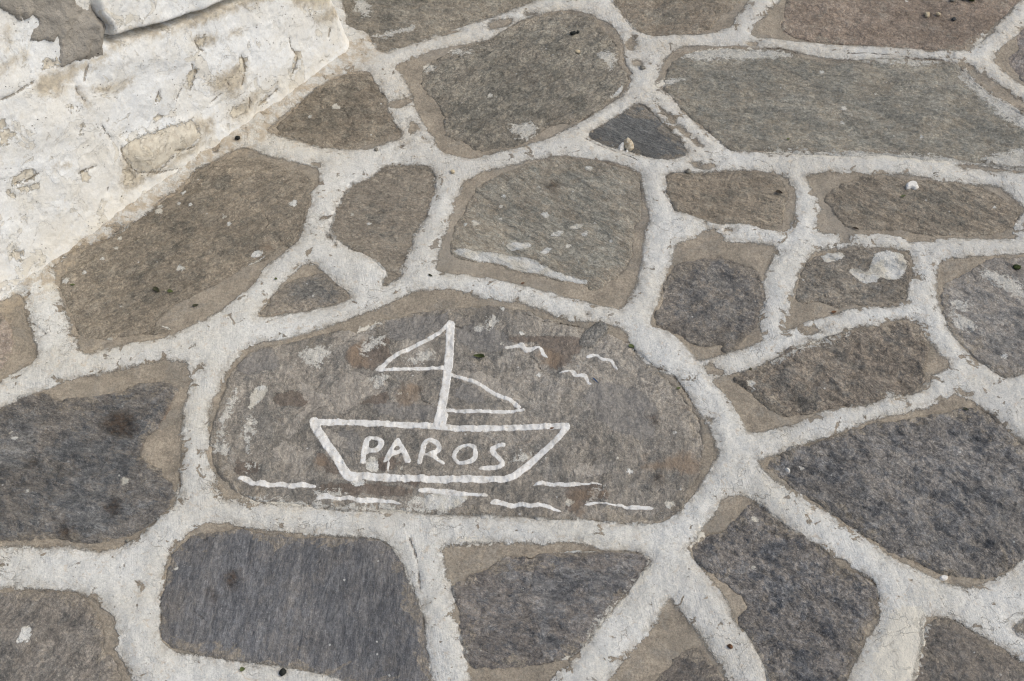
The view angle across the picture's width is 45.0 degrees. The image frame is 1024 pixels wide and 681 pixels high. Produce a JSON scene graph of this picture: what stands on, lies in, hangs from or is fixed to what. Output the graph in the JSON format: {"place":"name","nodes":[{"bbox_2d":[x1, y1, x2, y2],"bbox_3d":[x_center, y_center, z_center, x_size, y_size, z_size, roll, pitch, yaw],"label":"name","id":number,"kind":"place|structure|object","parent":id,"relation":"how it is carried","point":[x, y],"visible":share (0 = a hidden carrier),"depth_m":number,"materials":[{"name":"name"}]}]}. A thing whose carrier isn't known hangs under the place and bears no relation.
{"place":"outdoors","nodes":[
{"label":"outdoors","id":0,"kind":"place"},
{"bbox_2d":[0,0,1023,680],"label":"ground","id":1,"kind":"structure","parent":0,"point":[676,600],"depth_m":1.89,"materials":[{"name":"white concrete"}]},
{"bbox_2d":[0,313,13,368],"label":"paving stone","id":2,"kind":"object","parent":1,"relation":"on","point":[6,342],"visible":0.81,"depth_m":1.90,"materials":[{"name":"brown stone"}]},
{"bbox_2d":[0,590,120,680],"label":"paving stone","id":3,"kind":"object","parent":1,"relation":"on","point":[51,636],"visible":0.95,"depth_m":1.60,"materials":[{"name":"grey stone"}]},
{"bbox_2d":[0,381,179,543],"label":"paving stone","id":4,"kind":"object","parent":1,"relation":"on","point":[77,470],"visible":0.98,"depth_m":1.76,"materials":[{"name":"grey stone"}]},
{"bbox_2d":[0,0,348,299],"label":"whitewashed wall","id":5,"kind":"structure","parent":1,"relation":"on","point":[109,109],"depth_m":1.99,"materials":[{"name":"paint"}]},
{"bbox_2d":[59,157,314,339],"bbox_3d":[-0.523,-0.138,2.046,0.277,0.073,0.490,32,59,23],"label":"paving stone","id":6,"kind":"object","parent":1,"relation":"on","point":[210,225],"visible":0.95,"depth_m":2.02,"materials":[{"name":"grey stone"}]},
{"bbox_2d":[279,668,286,675],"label":"pebble","id":7,"kind":"object","parent":1,"relation":"on","point":[282,671],"visible":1,"depth_m":1.57,"materials":[{"name":"black stone"}]},
{"bbox_2d":[159,528,430,680],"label":"paving stone","id":8,"kind":"object","parent":1,"relation":"on","point":[344,609],"visible":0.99,"depth_m":1.63,"materials":[{"name":"grey stone"}]},
{"bbox_2d":[260,273,347,315],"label":"paving stone","id":9,"kind":"object","parent":1,"relation":"on","point":[320,290],"visible":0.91,"depth_m":1.96,"materials":[{"name":"grey stone"}]},
{"bbox_2d":[276,73,399,150],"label":"paving stone","id":10,"kind":"object","parent":1,"relation":"on","point":[346,112],"visible":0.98,"depth_m":2.21,"materials":[{"name":"grey stone"}]},
{"bbox_2d":[328,164,436,285],"bbox_3d":[-0.222,-0.183,2.083,0.176,0.072,0.298,10,53,8],"label":"paving stone","id":11,"kind":"object","parent":1,"relation":"on","point":[379,216],"visible":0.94,"depth_m":2.07,"materials":[{"name":"grey stone"}]},
{"bbox_2d":[343,0,538,53],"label":"paving stone","id":12,"kind":"object","parent":1,"relation":"on","point":[388,26],"visible":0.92,"depth_m":2.39,"materials":[{"name":"grey stone"}]},
{"bbox_2d":[209,305,703,526],"bbox_3d":[-0.080,0.120,1.845,0.730,0.075,0.408,0,52,0],"label":"paving stone","id":13,"kind":"object","parent":1,"relation":"on","point":[426,413],"visible":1,"depth_m":1.80,"materials":[{"name":"grey stone"}]},
{"bbox_2d":[473,354,484,357],"bbox_3d":[-0.050,0.024,1.877,0.019,0.007,0.007,6,52,5],"label":"leaf","id":14,"kind":"object","parent":13,"relation":"on","point":[479,355],"visible":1,"depth_m":1.88,"materials":[{"name":"green plant"}]},
{"bbox_2d":[421,11,628,151],"bbox_3d":[0.029,-0.466,2.302,0.425,0.076,0.312,-28,57,-20],"label":"paving stone","id":15,"kind":"object","parent":1,"relation":"on","point":[519,83],"visible":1,"depth_m":2.27,"materials":[{"name":"grey stone"}]},
{"bbox_2d":[450,156,641,290],"bbox_3d":[0.070,-0.196,2.092,0.315,0.075,0.309,14,53,11],"label":"paving stone","id":16,"kind":"object","parent":1,"relation":"on","point":[566,218],"visible":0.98,"depth_m":2.06,"materials":[{"name":"grey stone"}]},
{"bbox_2d":[451,550,649,669],"bbox_3d":[0.054,0.368,1.649,0.282,0.072,0.185,0,52,0],"label":"paving stone","id":17,"kind":"object","parent":1,"relation":"on","point":[524,611],"visible":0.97,"depth_m":1.63,"materials":[{"name":"grey stone"}]},
{"bbox_2d":[579,321,608,347],"bbox_3d":[0.126,-0.008,1.909,0.032,0.008,0.064,36,60,25],"label":"slate chip","id":18,"kind":"object","parent":1,"relation":"on","point":[593,335],"visible":1,"depth_m":1.91,"materials":[{"name":"grey stone"}]},
{"bbox_2d":[589,104,687,159],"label":"paving stone","id":19,"kind":"object","parent":1,"relation":"on","point":[647,132],"visible":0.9,"depth_m":2.18,"materials":[{"name":"grey stone"}]},
{"bbox_2d":[618,142,624,149],"bbox_3d":[0.192,-0.338,2.166,0.013,0.013,0.021,0,52,0],"label":"shell shard","id":20,"kind":"object","parent":19,"relation":"on","point":[621,146],"visible":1,"depth_m":2.16,"materials":[{"name":"white"}]},
{"bbox_2d":[624,137,633,150],"bbox_3d":[0.205,-0.343,2.163,0.017,0.018,0.025,0,52,0],"label":"shell fragment","id":21,"kind":"object","parent":19,"relation":"on","point":[628,144],"visible":1,"depth_m":2.16,"materials":[{"name":"beige"}]},
{"bbox_2d":[610,0,739,35],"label":"paving stone","id":22,"kind":"object","parent":1,"relation":"on","point":[661,17],"visible":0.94,"depth_m":2.40,"materials":[{"name":"grey stone"}]},
{"bbox_2d":[656,648,724,680],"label":"paving stone","id":23,"kind":"object","parent":1,"relation":"on","point":[693,664],"visible":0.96,"depth_m":1.57,"materials":[{"name":"grey stone"}]},
{"bbox_2d":[654,256,766,352],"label":"paving stone","id":24,"kind":"object","parent":1,"relation":"on","point":[719,300],"visible":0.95,"depth_m":1.95,"materials":[{"name":"grey stone"}]},
{"bbox_2d":[665,171,787,229],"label":"paving stone","id":25,"kind":"object","parent":1,"relation":"on","point":[735,197],"visible":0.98,"depth_m":2.09,"materials":[{"name":"grey stone"}]},
{"bbox_2d":[692,502,878,680],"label":"paving stone","id":26,"kind":"object","parent":1,"relation":"on","point":[810,612],"visible":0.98,"depth_m":1.63,"materials":[{"name":"grey stone"}]},
{"bbox_2d":[733,321,929,416],"bbox_3d":[0.492,0.065,1.885,0.334,0.076,0.154,-13,53,-10],"label":"paving stone","id":27,"kind":"object","parent":1,"relation":"on","point":[859,367],"visible":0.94,"depth_m":1.86,"materials":[{"name":"grey stone"}]},
{"bbox_2d":[663,48,1023,169],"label":"paving stone","id":28,"kind":"object","parent":1,"relation":"on","point":[743,100],"visible":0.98,"depth_m":2.23,"materials":[{"name":"grey stone"}]},
{"bbox_2d":[795,247,909,308],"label":"paving stone","id":29,"kind":"object","parent":1,"relation":"on","point":[875,276],"visible":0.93,"depth_m":1.98,"materials":[{"name":"grey stone"}]},
{"bbox_2d":[766,407,1023,578],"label":"paving stone","id":30,"kind":"object","parent":1,"relation":"on","point":[942,494],"visible":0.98,"depth_m":1.74,"materials":[{"name":"grey stone"}]},
{"bbox_2d":[940,575,947,580],"bbox_3d":[0.578,0.318,1.654,0.013,0.008,0.010,0,52,0],"label":"lime chip","id":31,"kind":"object","parent":30,"relation":"on","point":[943,577],"visible":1,"depth_m":1.65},
{"bbox_2d":[781,0,1021,50],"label":"paving stone","id":32,"kind":"object","parent":1,"relation":"on","point":[902,24],"visible":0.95,"depth_m":2.38,"materials":[{"name":"grey stone"}]},
{"bbox_2d":[824,175,1018,236],"bbox_3d":[0.690,-0.208,2.101,0.335,0.076,0.150,0,52,0],"label":"paving stone","id":33,"kind":"object","parent":1,"relation":"on","point":[926,207],"visible":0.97,"depth_m":2.07,"materials":[{"name":"grey stone"}]},
{"bbox_2d":[906,181,918,189],"bbox_3d":[0.680,-0.265,2.102,0.022,0.007,0.019,0,52,0],"label":"plaster flake","id":34,"kind":"object","parent":33,"relation":"on","point":[913,185],"visible":1,"depth_m":2.10,"materials":[{"name":"white paint"}]},
{"bbox_2d":[915,617,1023,680],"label":"paving stone","id":35,"kind":"object","parent":1,"relation":"on","point":[953,650],"visible":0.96,"depth_m":1.58,"materials":[{"name":"grey stone"}]},
{"bbox_2d":[941,257,1023,377],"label":"paving stone","id":36,"kind":"object","parent":1,"relation":"on","point":[982,304],"visible":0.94,"depth_m":1.93,"materials":[{"name":"grey stone"}]},
{"bbox_2d":[1013,264,1020,269],"bbox_3d":[0.813,-0.118,1.989,0.015,0.004,0.011,-5,52,-4],"label":"moss tuft","id":37,"kind":"object","parent":36,"relation":"on","point":[1016,266],"visible":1,"depth_m":1.99,"materials":[{"name":"green plant"}]},
{"bbox_2d":[1009,29,1023,81],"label":"paving stone","id":38,"kind":"object","parent":1,"relation":"on","point":[1016,61],"visible":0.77,"depth_m":2.31,"materials":[{"name":"grey stone"}]},
{"bbox_2d":[1011,618,1023,638],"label":"paving stone","id":39,"kind":"object","parent":1,"relation":"on","point":[1018,628],"visible":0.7,"depth_m":1.60,"materials":[{"name":"grey stone"}]}
]}

